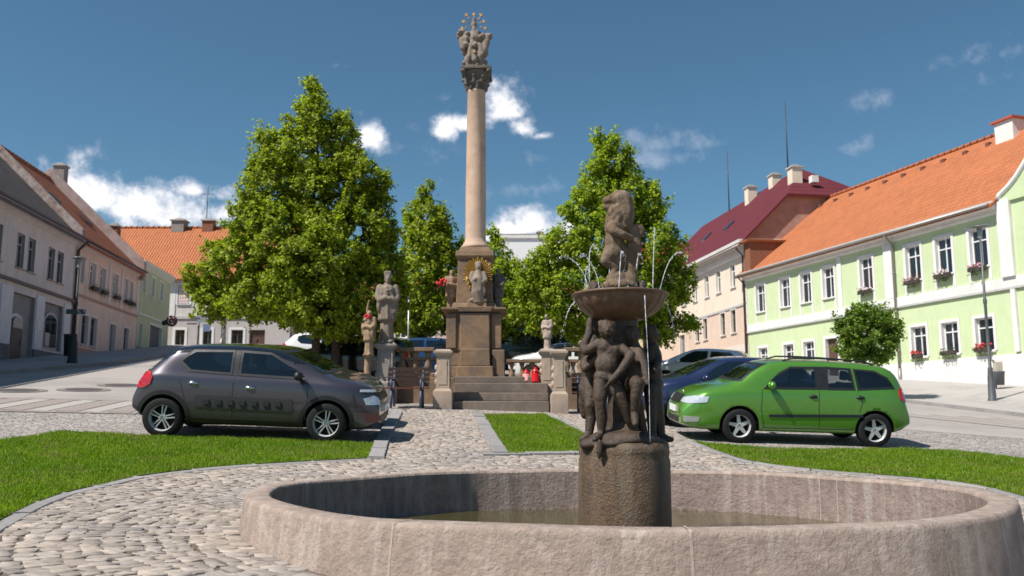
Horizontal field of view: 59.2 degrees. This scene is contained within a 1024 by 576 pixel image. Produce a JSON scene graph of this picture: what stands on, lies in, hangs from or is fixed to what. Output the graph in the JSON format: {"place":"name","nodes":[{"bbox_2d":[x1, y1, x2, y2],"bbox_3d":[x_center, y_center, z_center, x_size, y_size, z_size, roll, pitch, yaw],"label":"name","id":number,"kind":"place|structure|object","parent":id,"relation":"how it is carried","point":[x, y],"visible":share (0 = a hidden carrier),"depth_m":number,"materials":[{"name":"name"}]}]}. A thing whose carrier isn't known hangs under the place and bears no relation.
{"place":"outdoors","nodes":[
{"label":"outdoors","id":0,"kind":"place"},
{"bbox_2d":[0,356,165,412],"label":"road","id":1,"kind":"structure","parent":0,"point":[52,381],"depth_m":24.62,"materials":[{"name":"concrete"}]},
{"bbox_2d":[0,388,47,391],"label":"manhole cover","id":2,"kind":"object","parent":1,"relation":"on","point":[20,390],"visible":1,"depth_m":21.33,"materials":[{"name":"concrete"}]},
{"bbox_2d":[56,388,110,390],"bbox_3d":[-10.554,2.501,22.215,1.240,0.132,1.240,0,-8,0],"label":"manhole cover","id":3,"kind":"object","parent":1,"relation":"on","point":[83,389],"visible":1,"depth_m":22.16,"materials":[{"name":"metal"}]},
{"bbox_2d":[97,383,137,386],"bbox_3d":[-10.430,2.592,24.084,1.240,0.132,1.240,0,-8,0],"label":"manhole cover","id":4,"kind":"object","parent":1,"relation":"on","point":[121,385],"visible":0.81,"depth_m":23.97,"materials":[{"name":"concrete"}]},
{"bbox_2d":[187,315,210,344],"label":"signpost","id":5,"kind":"object","parent":1,"relation":"on","point":[207,328],"visible":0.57,"depth_m":47.09,"materials":[{"name":"grey metal"}]},
{"bbox_2d":[282,332,323,348],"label":"hatchback car","id":6,"kind":"object","parent":1,"relation":"on","point":[303,341],"visible":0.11,"depth_m":35.15,"materials":[{"name":"white paint"}]},
{"bbox_2d":[0,344,188,369],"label":"pavement","id":7,"kind":"structure","parent":0,"point":[61,359],"depth_m":36.29,"materials":[{"name":"grey concrete"}]},
{"bbox_2d":[63,334,70,355],"bbox_3d":[-16.425,2.319,33.417,0.440,1.200,0.440,-8,-12,44],"label":"litter bin","id":8,"kind":"object","parent":7,"relation":"on","point":[67,337],"visible":0.49,"depth_m":33.27,"materials":[{"name":"black metal"}]},
{"bbox_2d":[66,256,86,362],"bbox_3d":[-15.787,0.856,32.621,0.480,4.110,0.480,0,-8,0],"label":"street lamp","id":9,"kind":"object","parent":7,"relation":"on","point":[72,357],"visible":0.97,"depth_m":32.44,"materials":[{"name":"black metal"}]},
{"bbox_2d":[0,429,372,518],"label":"lawn","id":10,"kind":"structure","parent":0,"point":[165,465],"depth_m":11.66,"materials":[{"name":"plant"}]},
{"bbox_2d":[0,371,1023,465],"bbox_3d":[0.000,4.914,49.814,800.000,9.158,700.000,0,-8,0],"label":"ground","id":11,"kind":"structure","parent":0,"point":[17,424],"depth_m":16.38,"materials":[{"name":"stone"}]},
{"bbox_2d":[0,145,90,359],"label":"grey house","id":12,"kind":"structure","parent":11,"relation":"on","point":[44,240],"depth_m":36.46,"materials":[{"name":"paint"}]},
{"bbox_2d":[8,313,22,358],"bbox_3d":[-19.106,2.067,34.725,0.139,2.194,1.250,1,-8,-6],"label":"door","id":13,"kind":"structure","parent":12,"relation":"in","point":[17,321],"depth_m":34.69,"materials":[{"name":"paint"}]},
{"bbox_2d":[15,233,25,270],"bbox_3d":[-19.057,-1.410,34.779,0.350,1.390,0.780,1,-8,-6],"label":"window","id":14,"kind":"structure","parent":12,"relation":"in","point":[20,237],"depth_m":34.92,"materials":[{"name":"grey paint"}]},
{"bbox_2d":[26,239,36,274],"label":"window","id":15,"kind":"structure","parent":12,"relation":"in","point":[30,247],"depth_m":35.91,"materials":[{"name":"grey paint"}]},
{"bbox_2d":[42,312,57,350],"bbox_3d":[-19.412,1.813,37.855,0.135,1.565,1.400,1,-8,-6],"label":"shop window","id":16,"kind":"structure","parent":12,"relation":"in","point":[49,340],"depth_m":37.80,"materials":[{"name":"grey glass"}]},
{"bbox_2d":[46,248,55,281],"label":"window","id":17,"kind":"structure","parent":12,"relation":"in","point":[50,254],"depth_m":37.84,"materials":[{"name":"grey paint"}]},
{"bbox_2d":[55,252,64,285],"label":"window","id":18,"kind":"structure","parent":12,"relation":"in","point":[59,254],"depth_m":38.77,"materials":[{"name":"grey paint"}]},
{"bbox_2d":[0,144,147,352],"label":"salmon house","id":19,"kind":"structure","parent":11,"relation":"on","point":[114,263],"depth_m":45.65,"materials":[{"name":"paint"}]},
{"bbox_2d":[78,313,89,345],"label":"window","id":20,"kind":"structure","parent":19,"relation":"in","point":[82,318],"depth_m":41.68,"materials":[{"name":"glass"}]},
{"bbox_2d":[88,260,96,286],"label":"window","id":21,"kind":"structure","parent":19,"relation":"in","point":[90,266],"depth_m":42.60,"materials":[{"name":"white paint"}]},
{"bbox_2d":[88,314,98,347],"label":"window","id":22,"kind":"structure","parent":19,"relation":"in","point":[91,325],"depth_m":42.82,"materials":[{"name":"glass"}]},
{"bbox_2d":[99,265,106,290],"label":"window","id":23,"kind":"structure","parent":19,"relation":"in","point":[101,270],"depth_m":43.98,"materials":[{"name":"white paint"}]},
{"bbox_2d":[107,321,116,350],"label":"door","id":24,"kind":"structure","parent":19,"relation":"in","point":[109,341],"depth_m":45.38,"materials":[{"name":"grey paint"}]},
{"bbox_2d":[111,271,119,296],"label":"window","id":25,"kind":"structure","parent":19,"relation":"in","point":[114,277],"depth_m":45.78,"materials":[{"name":"white paint"}]},
{"bbox_2d":[122,325,129,349],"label":"window","id":26,"kind":"structure","parent":19,"relation":"in","point":[124,330],"depth_m":47.53,"materials":[{"name":"grey glass"}]},
{"bbox_2d":[52,162,174,348],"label":"sage house","id":27,"kind":"structure","parent":11,"relation":"on","point":[154,304],"depth_m":52.26,"materials":[{"name":"green paint"}]},
{"bbox_2d":[162,315,177,326],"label":"hanging sign","id":28,"kind":"object","parent":27,"relation":"attached to","point":[171,321],"visible":1,"depth_m":47.80,"materials":[{"name":"red metal"}]},
{"bbox_2d":[120,186,300,344],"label":"white house","id":29,"kind":"structure","parent":11,"relation":"on","point":[173,246],"depth_m":61.46,"materials":[{"name":"tile"}]},
{"bbox_2d":[172,327,187,344],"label":"window","id":30,"kind":"structure","parent":29,"relation":"in","point":[181,332],"depth_m":60.24,"materials":[{"name":"white paint"}]},
{"bbox_2d":[200,327,213,343],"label":"window","id":31,"kind":"structure","parent":29,"relation":"in","point":[203,335],"depth_m":60.21,"materials":[{"name":"white paint"}]},
{"bbox_2d":[228,327,245,343],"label":"window","id":32,"kind":"structure","parent":29,"relation":"in","point":[238,333],"depth_m":60.26,"materials":[{"name":"white paint"}]},
{"bbox_2d":[249,330,264,343],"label":"door","id":33,"kind":"structure","parent":29,"relation":"in","point":[257,336],"depth_m":60.31,"materials":[{"name":"brown paint"}]},
{"bbox_2d":[132,343,388,440],"bbox_3d":[-4.033,1.677,14.895,3.925,1.482,2.090,2,-3,-1],"label":"hatchback car","id":34,"kind":"object","parent":11,"relation":"on","point":[177,389],"visible":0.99,"depth_m":14.08,"materials":[{"name":"paint"}]},
{"bbox_2d":[178,75,416,364],"bbox_3d":[-6.255,-1.798,27.782,6.313,9.970,5.824,-6,-10,35],"label":"linden tree","id":35,"kind":"object","parent":11,"relation":"on","point":[303,278],"visible":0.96,"depth_m":26.73,"materials":[{"name":"green plant"}]},
{"bbox_2d":[213,344,384,388],"bbox_3d":[-4.288,1.778,16.803,3.807,1.437,2.027,2,-3,-2],"label":"hatchback car","id":36,"kind":"object","parent":11,"relation":"on","point":[272,362],"visible":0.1,"depth_m":16.13,"materials":[{"name":"paint"}]},
{"bbox_2d":[307,335,417,376],"bbox_3d":[-5.160,2.261,28.921,4.206,1.522,2.015,2,-3,6],"label":"estate car","id":37,"kind":"object","parent":11,"relation":"on","point":[352,357],"visible":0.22,"depth_m":28.11,"materials":[{"name":"black paint"}]},
{"bbox_2d":[361,300,376,374],"bbox_3d":[-3.454,1.607,21.670,0.384,2.688,0.345,0,-8,0],"label":"stone statue","id":38,"kind":"object","parent":11,"relation":"on","point":[368,326],"visible":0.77,"depth_m":21.64,"materials":[{"name":"stone"}]},
{"bbox_2d":[374,342,398,403],"bbox_3d":[-3.068,2.184,21.915,0.560,1.700,0.560,0,-8,0],"label":"statue pedestal","id":39,"kind":"object","parent":11,"relation":"on","point":[385,359],"visible":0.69,"depth_m":21.75,"materials":[{"name":"grey stone"}]},
{"bbox_2d":[375,271,399,342],"bbox_3d":[-3.058,0.475,22.134,0.626,1.799,0.535,0,-8,0],"label":"priest statue","id":40,"kind":"object","parent":39,"relation":"on","point":[387,295],"visible":0.98,"depth_m":21.98,"materials":[{"name":"grey stone"}]},
{"bbox_2d":[354,285,445,338],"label":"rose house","id":41,"kind":"structure","parent":11,"relation":"on","point":[405,337],"depth_m":64.29,"materials":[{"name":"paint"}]},
{"bbox_2d":[385,367,429,407],"bbox_3d":[-2.396,2.276,20.658,0.968,0.967,0.658,0,-8,0],"label":"park bench","id":42,"kind":"object","parent":11,"relation":"on","point":[408,377],"visible":0.94,"depth_m":20.89,"materials":[{"name":"brown wood"}]},
{"bbox_2d":[406,337,445,372],"bbox_3d":[-3.522,2.525,32.894,3.925,1.482,2.090,2,-3,-6],"label":"hatchback car","id":43,"kind":"object","parent":11,"relation":"on","point":[437,343],"visible":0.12,"depth_m":32.25,"materials":[{"name":"blue paint"}]},
{"bbox_2d":[394,178,464,337],"bbox_3d":[-3.231,-0.407,34.270,3.413,7.884,4.058,0,-8,0],"label":"linden tree","id":44,"kind":"object","parent":11,"relation":"on","point":[437,264],"visible":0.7,"depth_m":33.66,"materials":[{"name":"green plant"}]},
{"bbox_2d":[433,349,453,409],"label":"stone pillar","id":45,"kind":"structure","parent":11,"relation":"on","point":[443,392],"depth_m":20.72,"materials":[{"name":"stone"}]},
{"bbox_2d":[376,377,580,408],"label":"stone terrace","id":46,"kind":"structure","parent":11,"relation":"on","point":[408,395],"depth_m":21.96,"materials":[{"name":"stone"}]},
{"bbox_2d":[396,347,434,376],"bbox_3d":[-2.390,1.847,22.268,0.951,0.743,0.280,0,-8,0],"label":"balustrade","id":47,"kind":"object","parent":46,"relation":"on","point":[415,351],"visible":0.67,"depth_m":22.20,"materials":[{"name":"stone"}]},
{"bbox_2d":[405,357,436,373],"bbox_3d":[-2.519,2.509,27.123,1.361,0.843,0.280,0,-8,0],"label":"balustrade","id":48,"kind":"object","parent":46,"relation":"on","point":[410,359],"visible":0.19,"depth_m":27.05,"materials":[{"name":"stone"}]},
{"bbox_2d":[441,13,506,376],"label":"trinity column","id":49,"kind":"structure","parent":46,"relation":"on","point":[474,315],"depth_m":23.37,"materials":[{"name":"stone"}]},
{"bbox_2d":[444,270,456,306],"bbox_3d":[-1.554,0.081,23.485,0.457,1.116,0.349,7,-11,-38],"label":"saint statue","id":50,"kind":"object","parent":49,"relation":"on","point":[451,290],"visible":0.71,"depth_m":23.37,"materials":[{"name":"stone"}]},
{"bbox_2d":[492,269,504,306],"bbox_3d":[-0.395,0.069,23.640,0.474,1.150,0.350,-7,-11,39],"label":"saint statue","id":51,"kind":"object","parent":49,"relation":"on","point":[498,281],"visible":0.74,"depth_m":23.52,"materials":[{"name":"stone"}]},
{"bbox_2d":[507,359,577,376],"bbox_3d":[1.070,2.540,27.119,2.460,0.779,0.280,0,-8,0],"label":"balustrade","id":52,"kind":"object","parent":46,"relation":"on","point":[531,362],"visible":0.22,"depth_m":27.04,"materials":[{"name":"stone"}]},
{"bbox_2d":[560,347,581,376],"bbox_3d":[1.684,1.847,22.268,0.990,0.743,0.280,0,-8,0],"label":"balustrade","id":53,"kind":"object","parent":46,"relation":"on","point":[569,350],"visible":0.34,"depth_m":22.19,"materials":[{"name":"stone"}]},
{"bbox_2d":[453,377,548,411],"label":"stone steps","id":54,"kind":"structure","parent":11,"relation":"on","point":[500,393],"depth_m":21.20,"materials":[{"name":"grey stone"}]},
{"bbox_2d":[0,411,1023,532],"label":"kerb","id":55,"kind":"structure","parent":11,"relation":"on","point":[497,447],"depth_m":12.93,"materials":[{"name":"stone"}]},
{"bbox_2d":[0,353,1023,416],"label":"kerb","id":56,"kind":"structure","parent":11,"relation":"on","point":[985,410],"depth_m":28.19,"materials":[{"name":"stone"}]},
{"bbox_2d":[0,408,1023,575],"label":"cobblestones","id":57,"kind":"structure","parent":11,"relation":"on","point":[237,551],"depth_m":8.14,"materials":[{"name":"stone"}]},
{"bbox_2d":[486,222,549,339],"bbox_3d":[-0.254,0.575,36.534,3.508,6.404,3.436,6,-10,-35],"label":"linden tree","id":58,"kind":"object","parent":11,"relation":"on","point":[501,264],"visible":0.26,"depth_m":35.92,"materials":[{"name":"green plant"}]},
{"bbox_2d":[499,230,564,280],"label":"white gabled house","id":59,"kind":"structure","parent":11,"relation":"on","point":[520,245],"depth_m":85.48,"materials":[{"name":"paint"}]},
{"bbox_2d":[501,324,572,370],"bbox_3d":[0.394,2.537,36.917,4.570,2.117,2.177,2,-3,0],"label":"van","id":60,"kind":"object","parent":11,"relation":"on","point":[522,343],"visible":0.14,"depth_m":36.11,"materials":[{"name":"paint"}]},
{"bbox_2d":[508,343,578,376],"bbox_3d":[1.837,2.722,32.880,3.925,1.482,2.090,2,-3,0],"label":"hatchback car","id":61,"kind":"object","parent":11,"relation":"on","point":[536,355],"visible":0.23,"depth_m":32.14,"materials":[{"name":"white paint"}]},
{"bbox_2d":[538,349,552,408],"bbox_3d":[0.853,2.288,22.001,0.400,1.583,0.500,0,-8,0],"label":"statue pedestal","id":62,"kind":"object","parent":11,"relation":"on","point":[545,366],"visible":0.56,"depth_m":21.86,"materials":[{"name":"stone"}]},
{"bbox_2d":[541,314,552,348],"bbox_3d":[0.861,1.087,22.154,0.296,0.883,0.277,0,-8,0],"label":"monk statue","id":63,"kind":"object","parent":62,"relation":"on","point":[546,326],"visible":0.95,"depth_m":22.09,"materials":[{"name":"stone"}]},
{"bbox_2d":[550,349,568,413],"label":"stone pillar","id":64,"kind":"structure","parent":11,"relation":"on","point":[559,400],"depth_m":20.71,"materials":[{"name":"stone"}]},
{"bbox_2d":[502,124,703,349],"bbox_3d":[2.899,-0.941,28.789,6.532,8.925,4.147,0,-8,0],"label":"linden tree","id":65,"kind":"object","parent":11,"relation":"on","point":[547,285],"visible":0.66,"depth_m":28.39,"materials":[{"name":"green plant"}]},
{"bbox_2d":[239,190,1023,575],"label":"fountain","id":66,"kind":"object","parent":11,"relation":"on","point":[625,490],"visible":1,"depth_m":7.46,"materials":[{"name":"beige stone"}]},
{"bbox_2d":[388,509,843,526],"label":"water","id":67,"kind":"structure","parent":66,"relation":"in","point":[686,518],"depth_m":9.46,"materials":[{"name":"grey liquid"}]},
{"bbox_2d":[661,348,750,374],"bbox_3d":[6.681,2.833,31.405,3.925,1.482,2.090,1,-3,24],"label":"hatchback car","id":68,"kind":"object","parent":11,"relation":"on","point":[677,362],"visible":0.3,"depth_m":30.86,"materials":[{"name":"silver metal"}]},
{"bbox_2d":[641,356,814,426],"bbox_3d":[4.637,2.204,19.408,3.925,1.482,2.090,2,-3,-2],"label":"hatchback car","id":69,"kind":"object","parent":11,"relation":"on","point":[709,369],"visible":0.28,"depth_m":18.72,"materials":[{"name":"blue paint"}]},
{"bbox_2d":[643,108,849,359],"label":"peach house","id":70,"kind":"structure","parent":11,"relation":"on","point":[752,230],"depth_m":52.90,"materials":[{"name":"paint"}]},
{"bbox_2d":[715,268,721,294],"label":"window","id":71,"kind":"structure","parent":70,"relation":"in","point":[719,272],"depth_m":53.92,"materials":[{"name":"white paint"}]},
{"bbox_2d":[719,311,725,336],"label":"window","id":72,"kind":"structure","parent":70,"relation":"in","point":[724,315],"depth_m":53.02,"materials":[{"name":"white paint"}]},
{"bbox_2d":[729,262,735,288],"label":"window","id":73,"kind":"structure","parent":70,"relation":"in","point":[733,266],"depth_m":51.74,"materials":[{"name":"white paint"}]},
{"bbox_2d":[730,308,736,333],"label":"window","id":74,"kind":"structure","parent":70,"relation":"in","point":[734,312],"depth_m":51.50,"materials":[{"name":"white paint"}]},
{"bbox_2d":[667,356,909,446],"bbox_3d":[5.110,2.066,16.996,4.206,1.571,2.015,2,-3,-2],"label":"estate car","id":75,"kind":"object","parent":11,"relation":"on","point":[744,402],"visible":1,"depth_m":16.23,"materials":[{"name":"green paint"}]},
{"bbox_2d":[827,300,907,366],"bbox_3d":[11.902,2.144,29.974,2.345,3.511,2.220,-8,-12,44],"label":"round tree","id":76,"kind":"object","parent":11,"relation":"on","point":[881,327],"visible":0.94,"depth_m":29.67,"materials":[{"name":"green plant"}]},
{"bbox_2d":[734,114,1023,385],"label":"green house","id":77,"kind":"structure","parent":11,"relation":"on","point":[883,236],"depth_m":37.98,"materials":[{"name":"paint"}]},
{"bbox_2d":[754,281,767,322],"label":"window","id":78,"kind":"structure","parent":77,"relation":"in","point":[762,298],"depth_m":48.34,"materials":[{"name":"white paint"}]},
{"bbox_2d":[757,345,768,357],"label":"window","id":79,"kind":"structure","parent":77,"relation":"in","point":[764,351],"depth_m":47.86,"materials":[{"name":"white paint"}]},
{"bbox_2d":[778,274,792,318],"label":"window","id":80,"kind":"structure","parent":77,"relation":"in","point":[786,283],"depth_m":46.19,"materials":[{"name":"white paint"}]},
{"bbox_2d":[782,341,795,358],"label":"window","id":81,"kind":"structure","parent":77,"relation":"in","point":[790,349],"depth_m":45.66,"materials":[{"name":"white paint"}]},
{"bbox_2d":[798,269,813,314],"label":"window","id":82,"kind":"structure","parent":77,"relation":"in","point":[807,278],"depth_m":44.51,"materials":[{"name":"white paint"}]},
{"bbox_2d":[802,338,816,359],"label":"window","id":83,"kind":"structure","parent":77,"relation":"in","point":[810,346],"depth_m":44.03,"materials":[{"name":"white paint"}]},
{"bbox_2d":[820,263,836,310],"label":"window","id":84,"kind":"structure","parent":77,"relation":"in","point":[830,274],"depth_m":42.83,"materials":[{"name":"white paint"}]},
{"bbox_2d":[823,334,840,375],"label":"door","id":85,"kind":"structure","parent":77,"relation":"in","point":[832,354],"depth_m":42.39,"materials":[{"name":"brown paint"}]},
{"bbox_2d":[856,286,871,296],"bbox_3d":[15.608,0.161,39.957,0.268,0.522,0.843,3,-9,-17],"label":"flower box","id":86,"kind":"object","parent":77,"relation":"attached to","point":[861,291],"visible":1,"depth_m":39.96,"materials":[{"name":"white plant"}]},
{"bbox_2d":[857,253,876,302],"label":"window","id":87,"kind":"structure","parent":77,"relation":"in","point":[868,268],"depth_m":40.26,"materials":[{"name":"white paint"}]},
{"bbox_2d":[902,277,919,287],"bbox_3d":[16.470,-0.236,37.184,0.275,0.517,0.860,3,-9,-17],"label":"flower box","id":88,"kind":"object","parent":77,"relation":"attached to","point":[911,281],"visible":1,"depth_m":37.13,"materials":[{"name":"pink plant"}]},
{"bbox_2d":[902,240,924,295],"bbox_3d":[16.732,-0.821,37.351,0.370,2.150,1.100,3,-9,-17],"label":"window","id":89,"kind":"structure","parent":77,"relation":"in","point":[915,253],"depth_m":37.47,"materials":[{"name":"white paint"}]},
{"bbox_2d":[908,322,929,358],"bbox_3d":[16.746,2.167,36.879,0.370,1.420,1.080,3,-9,-17],"label":"window","id":90,"kind":"structure","parent":77,"relation":"in","point":[921,334],"depth_m":36.92,"materials":[{"name":"white paint"}]},
{"bbox_2d":[932,269,951,282],"bbox_3d":[16.960,-0.479,35.583,0.265,0.513,0.865,3,-9,-17],"label":"flower box","id":91,"kind":"object","parent":77,"relation":"attached to","point":[943,275],"visible":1,"depth_m":35.45,"materials":[{"name":"white plant"}]},
{"bbox_2d":[932,232,956,289],"bbox_3d":[17.230,-1.056,35.745,0.370,2.150,1.100,3,-9,-17],"label":"window","id":92,"kind":"structure","parent":77,"relation":"in","point":[946,252],"depth_m":35.86,"materials":[{"name":"white paint"}]},
{"bbox_2d":[939,347,956,358],"bbox_3d":[16.968,2.533,35.097,0.242,0.468,0.762,3,-9,-17],"label":"flower box","id":93,"kind":"object","parent":77,"relation":"attached to","point":[952,352],"visible":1,"depth_m":35.05,"materials":[{"name":"green plant"}]},
{"bbox_2d":[938,318,961,355],"bbox_3d":[17.238,1.932,35.275,0.370,1.420,1.080,3,-9,-17],"label":"window","id":94,"kind":"structure","parent":77,"relation":"in","point":[952,330],"depth_m":35.34,"materials":[{"name":"white paint"}]},
{"bbox_2d":[967,263,986,276],"bbox_3d":[17.477,-0.718,33.905,0.261,0.473,0.864,3,-9,-17],"label":"flower box","id":95,"kind":"object","parent":77,"relation":"attached to","point":[973,268],"visible":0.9,"depth_m":33.94,"materials":[{"name":"pink plant"}]},
{"bbox_2d":[965,223,992,283],"bbox_3d":[17.745,-1.301,34.078,0.370,2.150,1.100,3,-9,-17],"label":"window","id":96,"kind":"structure","parent":77,"relation":"in","point":[986,248],"depth_m":34.22,"materials":[{"name":"white paint"}]},
{"bbox_2d":[971,343,991,354],"bbox_3d":[17.469,2.286,33.496,0.267,0.520,0.781,3,-9,-17],"label":"flower box","id":97,"kind":"object","parent":77,"relation":"attached to","point":[980,348],"visible":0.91,"depth_m":33.45,"materials":[{"name":"red plant"}]},
{"bbox_2d":[972,313,997,352],"bbox_3d":[17.741,1.695,33.662,0.370,1.420,1.080,3,-9,-17],"label":"window","id":98,"kind":"structure","parent":77,"relation":"in","point":[991,316],"depth_m":33.78,"materials":[{"name":"white paint"}]},
{"bbox_2d":[0,0,1023,281],"label":"sky","id":99,"kind":"structure","parent":0,"point":[149,105],"materials":[{"name":"blue"}]},
{"bbox_2d":[484,412,583,452],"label":"grass","id":100,"kind":"structure","parent":0,"point":[531,429],"depth_m":16.20,"materials":[{"name":"green plant"}]},
{"bbox_2d":[571,373,607,412],"bbox_3d":[1.893,2.458,21.187,0.946,0.967,0.658,0,-8,0],"label":"park bench","id":101,"kind":"object","parent":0,"point":[575,387],"visible":0.34,"depth_m":21.41,"materials":[{"name":"brown wood"}]},
{"bbox_2d":[694,440,1023,495],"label":"lawn","id":102,"kind":"structure","parent":0,"point":[880,471],"depth_m":13.44,"materials":[{"name":"plant"}]},
{"bbox_2d":[810,374,1023,412],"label":"pavement","id":103,"kind":"structure","parent":0,"point":[1010,397],"depth_m":30.59,"materials":[{"name":"white concrete"}]},
{"bbox_2d":[969,225,997,400],"bbox_3d":[15.295,0.844,29.086,0.600,5.910,0.600,0,-8,0],"label":"street lamp","id":104,"kind":"object","parent":103,"relation":"on","point":[992,396],"visible":0.95,"depth_m":28.97,"materials":[{"name":"grey metal"}]},
{"bbox_2d":[993,371,1004,387],"bbox_3d":[16.781,3.267,31.055,0.419,0.789,0.419,8,-12,-44],"label":"litter bin","id":105,"kind":"object","parent":103,"relation":"on","point":[999,376],"visible":0.74,"depth_m":30.92,"materials":[{"name":"grey metal"}]},
{"bbox_2d":[903,403,1023,438],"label":"road","id":106,"kind":"structure","parent":0,"point":[932,425],"depth_m":21.45,"materials":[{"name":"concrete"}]},
{"bbox_2d":[0,397,1023,427],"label":"road markings","id":107,"kind":"object","parent":106,"relation":"on","point":[1012,422],"visible":0.85,"depth_m":18.92,"materials":[{"name":"white paint"}]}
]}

